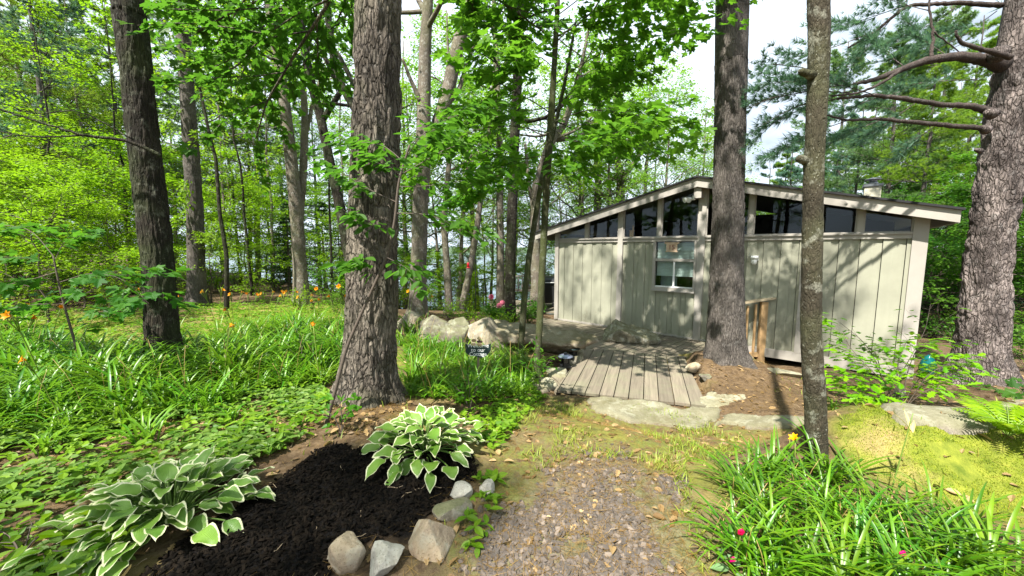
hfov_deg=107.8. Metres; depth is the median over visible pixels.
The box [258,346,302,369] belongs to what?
daylily
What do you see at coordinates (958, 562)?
daylily
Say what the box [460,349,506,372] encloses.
daylily
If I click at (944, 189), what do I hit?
maple sapling
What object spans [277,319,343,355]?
daylily
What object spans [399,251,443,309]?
maple sapling
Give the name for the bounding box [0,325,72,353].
shrub
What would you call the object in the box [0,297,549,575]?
weeds
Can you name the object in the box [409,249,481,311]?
maple sapling
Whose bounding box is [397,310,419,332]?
boulder
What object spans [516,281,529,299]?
maple sapling
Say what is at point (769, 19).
sky
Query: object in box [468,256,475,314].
shepherd hook
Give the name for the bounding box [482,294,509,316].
peony
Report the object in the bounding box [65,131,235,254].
maple sapling
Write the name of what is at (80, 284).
shrub
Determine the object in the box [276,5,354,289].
maple tree
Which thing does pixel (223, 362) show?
daylily
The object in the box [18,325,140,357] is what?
daylily
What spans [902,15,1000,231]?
pine tree
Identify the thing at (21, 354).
daylily
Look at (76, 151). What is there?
maple sapling
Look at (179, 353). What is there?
daylily
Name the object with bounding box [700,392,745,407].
flagstone
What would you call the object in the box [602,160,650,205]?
maple tree
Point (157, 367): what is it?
daylily
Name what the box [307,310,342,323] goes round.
daylily
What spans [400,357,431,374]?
daylily
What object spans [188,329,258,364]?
daylily
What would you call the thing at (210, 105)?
maple tree
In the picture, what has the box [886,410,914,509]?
seed stalk
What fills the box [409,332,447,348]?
daylily
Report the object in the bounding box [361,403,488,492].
hosta
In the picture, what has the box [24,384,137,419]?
daylily
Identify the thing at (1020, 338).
shrub
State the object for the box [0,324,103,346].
daylily
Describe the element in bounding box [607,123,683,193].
maple tree
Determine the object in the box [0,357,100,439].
daylily
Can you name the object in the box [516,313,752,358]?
back deck
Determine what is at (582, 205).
maple tree
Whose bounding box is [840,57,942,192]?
pine tree
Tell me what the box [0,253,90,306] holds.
shrub
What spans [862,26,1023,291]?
pine tree
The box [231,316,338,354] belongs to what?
daylily
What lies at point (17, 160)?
maple sapling
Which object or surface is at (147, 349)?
daylily
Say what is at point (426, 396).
dry stems
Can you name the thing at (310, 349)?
daylily
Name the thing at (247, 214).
maple sapling
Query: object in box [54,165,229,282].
maple sapling
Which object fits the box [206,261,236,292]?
shrub
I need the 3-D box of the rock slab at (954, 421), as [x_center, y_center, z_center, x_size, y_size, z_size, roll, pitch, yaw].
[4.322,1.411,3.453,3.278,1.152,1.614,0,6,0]
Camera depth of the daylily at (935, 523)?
1.98 m
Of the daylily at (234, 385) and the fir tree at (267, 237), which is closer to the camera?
the daylily at (234, 385)
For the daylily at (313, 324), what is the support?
on the ground at (958, 464)
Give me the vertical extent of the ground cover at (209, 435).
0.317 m
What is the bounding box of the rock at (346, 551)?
[327,531,365,575]
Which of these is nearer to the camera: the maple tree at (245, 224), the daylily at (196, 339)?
the daylily at (196, 339)
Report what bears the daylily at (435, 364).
on the ground at (958, 464)
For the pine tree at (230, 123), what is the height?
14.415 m
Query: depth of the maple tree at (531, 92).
17.07 m
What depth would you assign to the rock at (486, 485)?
2.53 m
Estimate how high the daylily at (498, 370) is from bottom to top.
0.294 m
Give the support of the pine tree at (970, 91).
on the ground at (958, 464)
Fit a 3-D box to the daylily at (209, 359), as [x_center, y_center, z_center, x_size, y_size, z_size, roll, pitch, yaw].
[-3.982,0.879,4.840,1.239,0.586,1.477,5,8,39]
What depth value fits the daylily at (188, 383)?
3.96 m
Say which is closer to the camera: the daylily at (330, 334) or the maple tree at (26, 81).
the daylily at (330, 334)
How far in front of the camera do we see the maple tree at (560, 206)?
20.64 m
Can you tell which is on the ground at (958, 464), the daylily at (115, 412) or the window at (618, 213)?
the daylily at (115, 412)
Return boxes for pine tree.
[0,0,111,277]
[0,0,129,277]
[0,0,170,287]
[0,33,66,277]
[2,0,125,272]
[52,0,185,263]
[58,55,133,267]
[67,14,229,219]
[91,0,273,253]
[175,91,253,274]
[203,62,288,279]
[225,46,347,247]
[237,87,323,281]
[702,0,757,368]
[738,0,1023,386]
[756,145,803,214]
[759,161,783,214]
[763,42,884,212]
[774,145,802,187]
[790,89,855,190]
[824,115,865,190]
[825,100,892,198]
[826,27,981,226]
[833,97,912,192]
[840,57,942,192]
[858,5,989,278]
[859,65,944,193]
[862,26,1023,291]
[862,41,975,229]
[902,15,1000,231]
[918,80,980,195]
[935,80,989,246]
[957,95,986,181]
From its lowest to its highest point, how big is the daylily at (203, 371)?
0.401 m
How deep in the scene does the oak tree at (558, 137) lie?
12.24 m
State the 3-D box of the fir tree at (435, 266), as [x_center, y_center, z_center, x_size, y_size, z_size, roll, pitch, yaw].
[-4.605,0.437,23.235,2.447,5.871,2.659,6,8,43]
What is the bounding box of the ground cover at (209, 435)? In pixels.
[0,373,329,575]
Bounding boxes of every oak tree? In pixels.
[305,0,474,315]
[499,1,621,309]
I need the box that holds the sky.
[0,0,1003,247]
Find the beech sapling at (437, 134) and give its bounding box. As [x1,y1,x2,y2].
[306,88,512,422]
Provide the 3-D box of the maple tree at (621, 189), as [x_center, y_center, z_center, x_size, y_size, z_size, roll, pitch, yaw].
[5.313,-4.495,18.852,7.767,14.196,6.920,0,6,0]
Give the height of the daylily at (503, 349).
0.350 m
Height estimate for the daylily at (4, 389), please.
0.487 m
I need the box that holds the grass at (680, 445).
[0,303,1023,575]
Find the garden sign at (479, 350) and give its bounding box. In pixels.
[465,336,490,378]
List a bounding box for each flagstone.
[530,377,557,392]
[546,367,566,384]
[568,349,584,366]
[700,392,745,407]
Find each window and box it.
[559,232,584,238]
[588,213,618,238]
[623,200,658,237]
[650,241,696,292]
[661,198,699,236]
[705,188,750,235]
[753,195,800,234]
[824,209,858,233]
[863,210,914,232]
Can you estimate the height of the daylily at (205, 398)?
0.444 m
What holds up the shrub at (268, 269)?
on the ground at (958, 464)
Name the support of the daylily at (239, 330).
on the ground at (958, 464)
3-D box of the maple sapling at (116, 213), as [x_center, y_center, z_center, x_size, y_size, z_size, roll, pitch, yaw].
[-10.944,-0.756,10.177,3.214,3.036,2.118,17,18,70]
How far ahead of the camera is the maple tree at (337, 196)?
9.38 m
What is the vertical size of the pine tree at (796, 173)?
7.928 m
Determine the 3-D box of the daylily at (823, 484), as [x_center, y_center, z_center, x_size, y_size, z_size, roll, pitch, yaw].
[1.890,1.272,2.383,0.939,0.356,0.830,-5,8,-39]
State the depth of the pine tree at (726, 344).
5.88 m
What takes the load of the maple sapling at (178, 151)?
on the ground at (958, 464)
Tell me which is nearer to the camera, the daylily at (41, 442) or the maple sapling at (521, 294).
the daylily at (41, 442)
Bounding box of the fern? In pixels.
[950,396,1023,436]
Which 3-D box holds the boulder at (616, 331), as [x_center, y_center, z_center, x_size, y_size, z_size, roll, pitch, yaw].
[2.671,1.030,8.355,1.244,0.612,0.739,2,6,17]
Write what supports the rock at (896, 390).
on the ground at (958, 464)
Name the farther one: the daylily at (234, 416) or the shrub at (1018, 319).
the shrub at (1018, 319)
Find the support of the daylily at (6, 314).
on the ground at (958, 464)
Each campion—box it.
[710,529,759,575]
[872,550,906,575]
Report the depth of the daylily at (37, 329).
6.11 m
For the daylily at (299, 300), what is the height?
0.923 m
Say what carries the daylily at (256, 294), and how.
on the ground at (958, 464)
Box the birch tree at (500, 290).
[458,0,542,302]
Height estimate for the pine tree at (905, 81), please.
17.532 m
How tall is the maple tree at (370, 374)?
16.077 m
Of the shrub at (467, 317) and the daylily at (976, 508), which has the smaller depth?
the daylily at (976, 508)
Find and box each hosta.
[0,445,275,575]
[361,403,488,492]
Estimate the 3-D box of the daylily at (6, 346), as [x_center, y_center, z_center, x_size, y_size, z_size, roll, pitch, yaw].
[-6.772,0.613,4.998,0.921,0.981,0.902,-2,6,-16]
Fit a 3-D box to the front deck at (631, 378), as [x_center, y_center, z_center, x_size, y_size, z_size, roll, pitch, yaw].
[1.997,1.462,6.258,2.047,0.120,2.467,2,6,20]
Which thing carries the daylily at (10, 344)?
on the ground at (958, 464)
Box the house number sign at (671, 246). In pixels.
[665,242,679,251]
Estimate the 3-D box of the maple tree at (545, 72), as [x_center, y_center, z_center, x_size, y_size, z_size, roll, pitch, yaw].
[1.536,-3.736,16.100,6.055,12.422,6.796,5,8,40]
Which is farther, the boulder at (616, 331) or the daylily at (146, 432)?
the boulder at (616, 331)
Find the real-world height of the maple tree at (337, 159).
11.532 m
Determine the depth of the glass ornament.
6.33 m
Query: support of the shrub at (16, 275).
on the ground at (958, 464)
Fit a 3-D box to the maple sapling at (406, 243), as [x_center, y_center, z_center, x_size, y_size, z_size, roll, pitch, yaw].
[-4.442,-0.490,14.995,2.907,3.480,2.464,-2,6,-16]
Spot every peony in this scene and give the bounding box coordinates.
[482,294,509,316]
[486,300,513,319]
[487,303,510,320]
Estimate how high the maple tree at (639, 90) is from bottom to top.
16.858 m
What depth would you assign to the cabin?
8.09 m
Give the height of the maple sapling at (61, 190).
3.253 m
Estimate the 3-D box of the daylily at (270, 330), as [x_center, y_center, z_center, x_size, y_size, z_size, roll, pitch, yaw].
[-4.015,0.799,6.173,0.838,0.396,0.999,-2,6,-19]
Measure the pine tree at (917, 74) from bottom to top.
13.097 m
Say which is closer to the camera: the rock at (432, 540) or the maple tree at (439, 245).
the rock at (432, 540)
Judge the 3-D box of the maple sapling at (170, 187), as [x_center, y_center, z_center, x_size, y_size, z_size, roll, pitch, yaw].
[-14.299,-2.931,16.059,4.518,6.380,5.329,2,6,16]
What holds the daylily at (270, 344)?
on the ground at (958, 464)
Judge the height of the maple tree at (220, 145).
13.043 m
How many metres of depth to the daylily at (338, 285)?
7.42 m
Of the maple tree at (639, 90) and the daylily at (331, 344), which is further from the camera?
the maple tree at (639, 90)
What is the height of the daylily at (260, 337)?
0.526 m
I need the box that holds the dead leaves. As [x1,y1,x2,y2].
[0,360,1023,575]
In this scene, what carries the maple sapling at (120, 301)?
on the ground at (958, 464)
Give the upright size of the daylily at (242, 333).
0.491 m
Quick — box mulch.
[139,441,478,575]
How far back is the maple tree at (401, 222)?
23.57 m
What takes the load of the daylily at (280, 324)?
on the ground at (958, 464)
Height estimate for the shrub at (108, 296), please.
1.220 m
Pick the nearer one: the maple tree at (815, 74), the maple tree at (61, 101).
the maple tree at (815, 74)
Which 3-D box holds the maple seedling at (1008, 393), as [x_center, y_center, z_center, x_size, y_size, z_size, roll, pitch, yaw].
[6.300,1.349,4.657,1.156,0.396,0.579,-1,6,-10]
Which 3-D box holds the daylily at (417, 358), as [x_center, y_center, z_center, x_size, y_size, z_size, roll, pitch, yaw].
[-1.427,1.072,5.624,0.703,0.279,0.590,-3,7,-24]
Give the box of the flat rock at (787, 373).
[767,368,801,377]
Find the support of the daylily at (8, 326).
on the ground at (958, 464)
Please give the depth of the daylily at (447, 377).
4.62 m
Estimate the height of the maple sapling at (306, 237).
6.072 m
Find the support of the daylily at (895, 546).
on the ground at (958, 464)
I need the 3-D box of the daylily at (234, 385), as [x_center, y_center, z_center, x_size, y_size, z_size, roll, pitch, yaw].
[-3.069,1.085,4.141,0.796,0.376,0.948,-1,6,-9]
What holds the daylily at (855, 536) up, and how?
on the ground at (958, 464)
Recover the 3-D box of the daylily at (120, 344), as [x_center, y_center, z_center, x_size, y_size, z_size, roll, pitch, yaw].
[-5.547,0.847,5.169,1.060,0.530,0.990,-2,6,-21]
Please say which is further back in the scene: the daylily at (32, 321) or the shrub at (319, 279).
the shrub at (319, 279)
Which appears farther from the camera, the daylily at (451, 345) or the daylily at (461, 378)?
the daylily at (451, 345)
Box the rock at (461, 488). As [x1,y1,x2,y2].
[450,480,472,498]
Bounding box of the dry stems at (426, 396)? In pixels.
[0,308,959,575]
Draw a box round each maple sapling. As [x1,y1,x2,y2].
[0,94,105,268]
[0,108,175,279]
[0,109,185,273]
[0,113,113,303]
[0,129,186,295]
[0,136,84,282]
[0,148,98,292]
[0,150,74,277]
[0,156,140,311]
[0,172,140,323]
[0,221,202,355]
[1,149,125,277]
[22,174,127,276]
[38,204,141,294]
[41,132,205,280]
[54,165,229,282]
[60,184,185,287]
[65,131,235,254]
[101,142,254,284]
[116,145,237,279]
[119,146,268,260]
[166,146,313,294]
[174,171,311,290]
[174,179,287,275]
[176,212,268,304]
[204,187,271,278]
[206,167,310,279]
[240,162,335,284]
[241,206,339,275]
[254,181,340,284]
[305,212,344,285]
[327,250,402,282]
[333,215,410,296]
[397,235,435,308]
[398,255,456,310]
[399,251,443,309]
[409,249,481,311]
[428,260,488,310]
[429,244,496,311]
[443,245,505,311]
[443,275,482,311]
[470,277,493,307]
[479,267,530,308]
[504,254,554,297]
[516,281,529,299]
[857,170,941,226]
[878,149,1021,306]
[892,186,956,282]
[900,181,1023,306]
[908,151,1023,330]
[911,168,973,278]
[921,179,1023,335]
[925,168,1019,309]
[925,198,1023,331]
[925,208,1023,297]
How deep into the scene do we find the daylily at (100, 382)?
3.83 m
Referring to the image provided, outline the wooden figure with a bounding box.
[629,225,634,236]
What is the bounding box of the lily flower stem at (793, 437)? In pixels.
[788,433,797,480]
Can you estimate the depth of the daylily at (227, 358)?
4.68 m
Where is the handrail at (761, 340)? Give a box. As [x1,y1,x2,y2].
[745,297,775,361]
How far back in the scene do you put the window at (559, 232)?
10.43 m
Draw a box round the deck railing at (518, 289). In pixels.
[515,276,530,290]
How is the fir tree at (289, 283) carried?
on the ground at (958, 464)
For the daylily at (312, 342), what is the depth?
5.82 m
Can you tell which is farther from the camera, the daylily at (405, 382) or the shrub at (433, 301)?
the shrub at (433, 301)
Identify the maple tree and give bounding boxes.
[0,0,112,293]
[0,0,126,270]
[0,0,185,359]
[0,1,75,276]
[0,2,60,271]
[1,34,125,188]
[30,0,181,293]
[109,0,277,310]
[109,1,273,306]
[115,0,602,410]
[120,62,219,264]
[157,0,293,287]
[162,0,283,295]
[162,4,271,284]
[181,11,299,280]
[185,0,441,260]
[192,0,354,305]
[196,22,330,278]
[203,0,314,287]
[251,80,350,285]
[266,1,350,297]
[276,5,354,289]
[308,1,482,308]
[315,130,410,248]
[319,124,441,253]
[320,14,413,176]
[344,79,414,308]
[346,54,485,236]
[397,118,483,306]
[398,2,539,310]
[398,163,463,289]
[399,0,757,381]
[399,57,528,310]
[401,0,501,309]
[428,73,495,287]
[428,149,517,297]
[434,18,667,353]
[440,151,547,293]
[450,38,582,284]
[454,39,529,310]
[455,123,496,304]
[461,0,628,321]
[464,178,554,293]
[481,55,603,240]
[486,147,570,279]
[504,4,669,247]
[516,186,576,277]
[517,61,655,249]
[517,156,592,274]
[546,123,605,267]
[547,159,623,273]
[552,37,676,224]
[567,53,640,215]
[586,64,643,202]
[587,38,711,200]
[601,66,713,204]
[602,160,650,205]
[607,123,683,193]
[632,178,662,195]
[648,88,764,191]
[668,156,701,183]
[673,134,771,213]
[795,0,830,468]
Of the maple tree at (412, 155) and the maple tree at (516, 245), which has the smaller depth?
the maple tree at (412, 155)
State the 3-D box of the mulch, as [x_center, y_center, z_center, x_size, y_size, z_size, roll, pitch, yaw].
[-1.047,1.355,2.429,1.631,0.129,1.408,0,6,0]
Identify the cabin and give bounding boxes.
[535,175,965,378]
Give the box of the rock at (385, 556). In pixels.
[369,540,404,575]
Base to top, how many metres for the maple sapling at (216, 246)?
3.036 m
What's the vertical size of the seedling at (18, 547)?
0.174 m
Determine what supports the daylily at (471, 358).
on the ground at (958, 464)
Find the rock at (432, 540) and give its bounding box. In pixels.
[408,518,455,562]
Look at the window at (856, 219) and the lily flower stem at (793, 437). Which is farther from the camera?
the window at (856, 219)
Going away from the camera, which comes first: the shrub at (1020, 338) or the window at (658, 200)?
the shrub at (1020, 338)
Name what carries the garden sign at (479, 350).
on the ground at (958, 464)
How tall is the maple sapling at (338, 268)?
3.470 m
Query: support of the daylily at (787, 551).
on the ground at (958, 464)
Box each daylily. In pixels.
[0,308,61,337]
[0,310,92,409]
[0,315,82,338]
[0,322,127,381]
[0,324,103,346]
[0,325,51,345]
[0,325,111,380]
[0,330,169,397]
[0,331,30,355]
[0,333,88,359]
[0,335,30,355]
[0,336,66,383]
[0,344,90,390]
[0,350,93,393]
[0,350,133,419]
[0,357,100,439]
[0,358,99,434]
[0,364,26,395]
[0,364,82,422]
[0,367,30,416]
[0,377,112,426]
[1,316,75,336]
[1,334,51,357]
[2,302,62,344]
[2,340,206,405]
[7,421,102,457]
[10,304,86,351]
[10,321,121,344]
[12,315,61,364]
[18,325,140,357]
[22,337,171,382]
[22,351,163,400]
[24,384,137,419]
[34,338,152,382]
[35,345,122,379]
[39,359,213,424]
[42,397,123,424]
[46,343,187,392]
[53,380,175,430]
[57,326,142,359]
[65,333,143,355]
[73,366,196,417]
[74,344,217,390]
[78,399,188,453]
[79,336,194,383]
[94,324,209,356]
[113,332,212,360]
[115,286,143,333]
[115,376,216,419]
[135,330,200,355]
[136,362,251,414]
[136,367,231,404]
[137,356,216,396]
[139,329,265,374]
[144,342,207,371]
[146,345,213,380]
[150,335,278,380]
[154,324,239,360]
[160,351,239,384]
[166,336,299,387]
[171,335,235,368]
[178,295,202,337]
[180,365,270,401]
[184,288,246,337]
[184,326,292,371]
[184,331,247,350]
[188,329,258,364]
[191,327,241,343]
[195,323,263,393]
[195,333,257,351]
[199,400,259,423]
[200,308,257,348]
[201,318,265,339]
[210,291,254,332]
[210,317,265,342]
[211,308,288,338]
[214,337,303,375]
[223,327,288,360]
[224,291,263,325]
[229,326,295,350]
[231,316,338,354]
[231,322,337,362]
[235,315,289,337]
[235,363,288,387]
[245,323,287,341]
[247,347,331,391]
[248,295,289,333]
[250,290,277,327]
[251,311,309,337]
[252,353,301,379]
[255,305,332,326]
[257,310,327,325]
[258,315,326,340]
[258,335,341,372]
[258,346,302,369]
[259,312,299,326]
[259,333,325,363]
[261,318,331,346]
[263,342,341,386]
[266,290,284,321]
[271,290,298,319]
[273,312,333,331]
[275,308,341,327]
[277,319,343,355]
[277,355,311,374]
[282,329,342,369]
[286,321,338,388]
[288,294,327,333]
[288,330,337,350]
[292,306,336,322]
[295,341,336,363]
[305,287,334,321]
[306,318,343,338]
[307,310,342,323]
[307,324,342,343]
[310,298,332,331]
[310,331,342,359]
[311,321,342,343]
[319,294,345,339]
[321,284,343,326]
[325,357,339,371]
[396,322,420,346]
[396,336,433,354]
[397,288,422,333]
[397,341,430,362]
[397,349,441,384]
[397,350,431,364]
[398,366,440,389]
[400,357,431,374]
[401,377,422,400]
[402,327,436,346]
[408,372,459,401]
[409,295,439,328]
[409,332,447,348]
[417,332,460,356]
[417,342,462,367]
[419,351,464,374]
[421,343,465,368]
[427,340,471,365]
[427,361,463,389]
[431,359,466,380]
[432,366,499,406]
[434,335,457,353]
[444,362,485,390]
[447,356,531,399]
[449,335,482,358]
[450,351,502,372]
[452,352,483,368]
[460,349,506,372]
[464,358,503,380]
[476,339,506,359]
[479,346,528,374]
[483,362,515,379]
[490,361,541,397]
[492,339,520,356]
[493,372,529,386]
[496,347,533,371]
[501,344,533,360]
[501,364,533,380]
[501,364,542,394]
[509,367,541,386]
[512,344,561,373]
[659,484,847,575]
[679,444,857,553]
[681,440,790,508]
[683,498,837,575]
[706,474,894,575]
[710,423,856,490]
[714,463,848,566]
[735,440,886,530]
[754,459,955,574]
[761,497,953,575]
[781,415,902,496]
[800,484,974,575]
[814,475,1023,575]
[818,451,967,544]
[824,496,1011,575]
[827,396,854,410]
[852,487,1023,575]
[868,458,1023,549]
[902,481,1023,575]
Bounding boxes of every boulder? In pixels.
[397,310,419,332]
[419,315,451,344]
[445,317,470,346]
[467,317,512,355]
[494,320,598,354]
[603,319,660,345]
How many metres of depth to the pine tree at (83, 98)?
15.41 m
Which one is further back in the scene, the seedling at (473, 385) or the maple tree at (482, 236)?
the maple tree at (482, 236)
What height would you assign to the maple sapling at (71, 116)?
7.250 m
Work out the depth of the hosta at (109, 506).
2.12 m
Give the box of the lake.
[180,253,554,310]
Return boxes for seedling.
[0,508,116,575]
[271,317,323,364]
[277,324,323,366]
[307,392,361,434]
[448,360,498,411]
[513,336,560,390]
[959,377,1023,399]
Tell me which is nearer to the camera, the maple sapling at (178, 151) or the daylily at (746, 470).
the daylily at (746, 470)
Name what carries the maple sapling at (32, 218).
on the ground at (958, 464)
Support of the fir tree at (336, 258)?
on the ground at (958, 464)
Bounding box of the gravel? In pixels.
[453,435,690,575]
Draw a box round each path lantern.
[557,352,573,367]
[568,348,579,359]
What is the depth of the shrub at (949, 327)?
9.30 m
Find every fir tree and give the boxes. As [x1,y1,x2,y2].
[254,169,285,279]
[258,202,316,290]
[276,191,326,278]
[305,201,344,289]
[328,222,341,290]
[399,243,410,309]
[427,248,444,310]
[454,263,478,311]
[919,227,958,323]
[923,207,967,307]
[947,203,1023,313]
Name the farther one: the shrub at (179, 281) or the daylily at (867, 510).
the shrub at (179, 281)
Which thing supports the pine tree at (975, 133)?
on the ground at (958, 464)
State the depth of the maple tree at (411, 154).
17.76 m
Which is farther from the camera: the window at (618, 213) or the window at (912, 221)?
the window at (618, 213)
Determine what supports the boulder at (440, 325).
on the ground at (958, 464)
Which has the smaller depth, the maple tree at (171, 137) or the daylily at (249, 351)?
the daylily at (249, 351)
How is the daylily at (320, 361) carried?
on the ground at (958, 464)
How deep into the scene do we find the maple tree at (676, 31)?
5.21 m
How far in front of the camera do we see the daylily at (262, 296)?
7.43 m
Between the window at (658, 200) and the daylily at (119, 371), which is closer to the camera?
the daylily at (119, 371)
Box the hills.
[179,247,554,253]
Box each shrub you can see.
[0,248,51,295]
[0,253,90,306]
[0,270,64,308]
[0,297,52,332]
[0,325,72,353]
[51,260,120,300]
[63,263,134,308]
[176,267,186,286]
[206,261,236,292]
[229,261,255,287]
[235,259,280,293]
[258,248,292,290]
[285,282,316,311]
[307,251,341,296]
[319,274,344,313]
[326,279,345,303]
[398,284,409,308]
[427,287,452,312]
[439,298,459,319]
[452,304,476,322]
[460,288,484,315]
[470,306,493,321]
[481,299,505,319]
[493,307,516,322]
[512,300,536,323]
[527,296,546,318]
[822,312,999,404]
[919,311,951,338]
[922,316,955,342]
[940,298,1023,333]
[1011,317,1023,367]
[1012,323,1023,346]
[1012,324,1023,356]
[1013,315,1023,344]
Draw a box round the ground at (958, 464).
[0,254,1023,575]
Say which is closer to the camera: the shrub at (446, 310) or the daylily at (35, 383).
the daylily at (35, 383)
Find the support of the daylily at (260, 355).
on the ground at (958, 464)
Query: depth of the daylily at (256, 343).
5.41 m
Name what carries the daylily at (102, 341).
on the ground at (958, 464)
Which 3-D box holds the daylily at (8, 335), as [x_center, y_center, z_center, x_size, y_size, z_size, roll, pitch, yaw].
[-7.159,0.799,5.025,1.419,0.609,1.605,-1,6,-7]
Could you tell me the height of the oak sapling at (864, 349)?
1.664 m
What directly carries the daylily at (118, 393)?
on the ground at (958, 464)
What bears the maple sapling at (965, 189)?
on the ground at (958, 464)
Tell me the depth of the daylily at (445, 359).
5.46 m
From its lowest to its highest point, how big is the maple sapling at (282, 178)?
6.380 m
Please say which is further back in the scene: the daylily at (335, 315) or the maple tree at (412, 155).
the maple tree at (412, 155)
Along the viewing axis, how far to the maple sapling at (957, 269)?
10.33 m
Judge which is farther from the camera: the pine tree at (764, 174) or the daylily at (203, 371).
the pine tree at (764, 174)
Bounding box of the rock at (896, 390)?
[893,385,905,398]
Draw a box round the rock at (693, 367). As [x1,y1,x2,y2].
[685,362,700,372]
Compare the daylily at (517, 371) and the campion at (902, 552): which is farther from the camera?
the daylily at (517, 371)
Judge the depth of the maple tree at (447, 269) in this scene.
12.27 m
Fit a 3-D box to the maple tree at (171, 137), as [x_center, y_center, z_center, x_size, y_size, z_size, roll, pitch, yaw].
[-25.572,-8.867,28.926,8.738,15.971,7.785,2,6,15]
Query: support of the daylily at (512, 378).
on the ground at (958, 464)
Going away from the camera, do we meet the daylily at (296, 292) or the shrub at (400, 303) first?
the daylily at (296, 292)
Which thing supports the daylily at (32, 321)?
on the ground at (958, 464)
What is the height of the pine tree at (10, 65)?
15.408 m
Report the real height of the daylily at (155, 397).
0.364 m
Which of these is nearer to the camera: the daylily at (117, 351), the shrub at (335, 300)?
the daylily at (117, 351)
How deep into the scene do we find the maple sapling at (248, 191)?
13.10 m
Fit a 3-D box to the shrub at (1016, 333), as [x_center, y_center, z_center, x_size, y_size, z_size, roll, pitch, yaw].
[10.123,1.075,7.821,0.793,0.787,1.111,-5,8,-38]
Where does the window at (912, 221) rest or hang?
in the cabin
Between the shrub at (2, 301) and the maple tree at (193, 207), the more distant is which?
the maple tree at (193, 207)
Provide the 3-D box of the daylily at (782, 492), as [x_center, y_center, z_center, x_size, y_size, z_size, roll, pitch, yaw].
[1.492,1.262,2.318,0.882,0.379,0.997,2,6,21]
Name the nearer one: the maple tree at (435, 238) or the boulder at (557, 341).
the boulder at (557, 341)
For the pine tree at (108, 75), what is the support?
on the ground at (958, 464)
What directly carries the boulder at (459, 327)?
on the ground at (958, 464)
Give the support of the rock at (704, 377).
on the ground at (958, 464)
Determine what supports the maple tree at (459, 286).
on the ground at (958, 464)
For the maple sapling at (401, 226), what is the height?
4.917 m
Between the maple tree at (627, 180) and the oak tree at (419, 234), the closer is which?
the oak tree at (419, 234)
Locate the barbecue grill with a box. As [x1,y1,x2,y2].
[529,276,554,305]
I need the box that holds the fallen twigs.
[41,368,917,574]
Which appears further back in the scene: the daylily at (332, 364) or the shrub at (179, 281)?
the shrub at (179, 281)
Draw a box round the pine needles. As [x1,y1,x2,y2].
[1,359,1023,575]
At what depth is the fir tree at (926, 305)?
12.82 m
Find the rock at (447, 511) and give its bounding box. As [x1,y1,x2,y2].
[432,497,472,521]
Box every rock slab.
[585,396,721,429]
[714,413,803,430]
[880,399,1023,434]
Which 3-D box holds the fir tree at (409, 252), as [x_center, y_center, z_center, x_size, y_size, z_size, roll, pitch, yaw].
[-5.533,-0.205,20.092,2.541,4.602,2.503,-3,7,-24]
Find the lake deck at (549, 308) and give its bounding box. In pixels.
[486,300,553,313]
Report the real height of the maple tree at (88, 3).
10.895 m
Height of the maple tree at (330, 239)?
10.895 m
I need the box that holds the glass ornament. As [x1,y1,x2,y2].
[918,354,936,374]
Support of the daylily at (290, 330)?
on the ground at (958, 464)
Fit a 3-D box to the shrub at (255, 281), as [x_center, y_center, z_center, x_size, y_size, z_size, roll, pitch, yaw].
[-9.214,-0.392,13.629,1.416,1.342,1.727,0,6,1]
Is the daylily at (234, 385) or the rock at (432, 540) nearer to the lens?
the rock at (432, 540)
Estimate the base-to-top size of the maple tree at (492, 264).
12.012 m
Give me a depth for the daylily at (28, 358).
4.26 m
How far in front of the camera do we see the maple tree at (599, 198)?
18.45 m
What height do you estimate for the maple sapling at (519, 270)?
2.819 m
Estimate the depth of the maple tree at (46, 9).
11.68 m
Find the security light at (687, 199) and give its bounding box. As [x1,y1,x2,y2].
[682,196,695,202]
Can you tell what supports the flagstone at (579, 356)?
on the ground at (958, 464)
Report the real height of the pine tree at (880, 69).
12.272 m
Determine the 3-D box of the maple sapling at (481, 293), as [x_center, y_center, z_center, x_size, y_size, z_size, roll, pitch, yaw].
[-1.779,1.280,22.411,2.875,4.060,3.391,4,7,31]
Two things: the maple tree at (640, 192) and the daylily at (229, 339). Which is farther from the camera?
the maple tree at (640, 192)
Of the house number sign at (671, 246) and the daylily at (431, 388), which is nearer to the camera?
the daylily at (431, 388)
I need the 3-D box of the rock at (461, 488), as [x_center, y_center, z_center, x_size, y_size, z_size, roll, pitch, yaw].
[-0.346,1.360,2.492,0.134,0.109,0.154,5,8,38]
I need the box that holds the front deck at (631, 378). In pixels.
[554,348,706,407]
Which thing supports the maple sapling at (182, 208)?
on the ground at (958, 464)
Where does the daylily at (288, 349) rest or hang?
on the ground at (958, 464)
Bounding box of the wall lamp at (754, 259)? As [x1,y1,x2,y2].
[750,256,758,264]
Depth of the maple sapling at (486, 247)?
15.85 m
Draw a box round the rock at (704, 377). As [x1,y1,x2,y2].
[699,374,711,381]
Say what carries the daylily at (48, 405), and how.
on the ground at (958, 464)
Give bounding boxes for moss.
[837,404,1023,525]
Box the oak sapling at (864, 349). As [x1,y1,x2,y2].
[822,278,988,395]
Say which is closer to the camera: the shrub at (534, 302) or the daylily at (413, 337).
the daylily at (413, 337)
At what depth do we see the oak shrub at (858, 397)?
4.54 m
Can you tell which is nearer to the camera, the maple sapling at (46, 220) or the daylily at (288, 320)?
the daylily at (288, 320)
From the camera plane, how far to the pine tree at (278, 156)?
22.42 m
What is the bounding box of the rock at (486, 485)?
[479,479,494,495]
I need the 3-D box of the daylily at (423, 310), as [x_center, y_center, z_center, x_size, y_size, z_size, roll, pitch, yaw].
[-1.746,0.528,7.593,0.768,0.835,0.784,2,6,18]

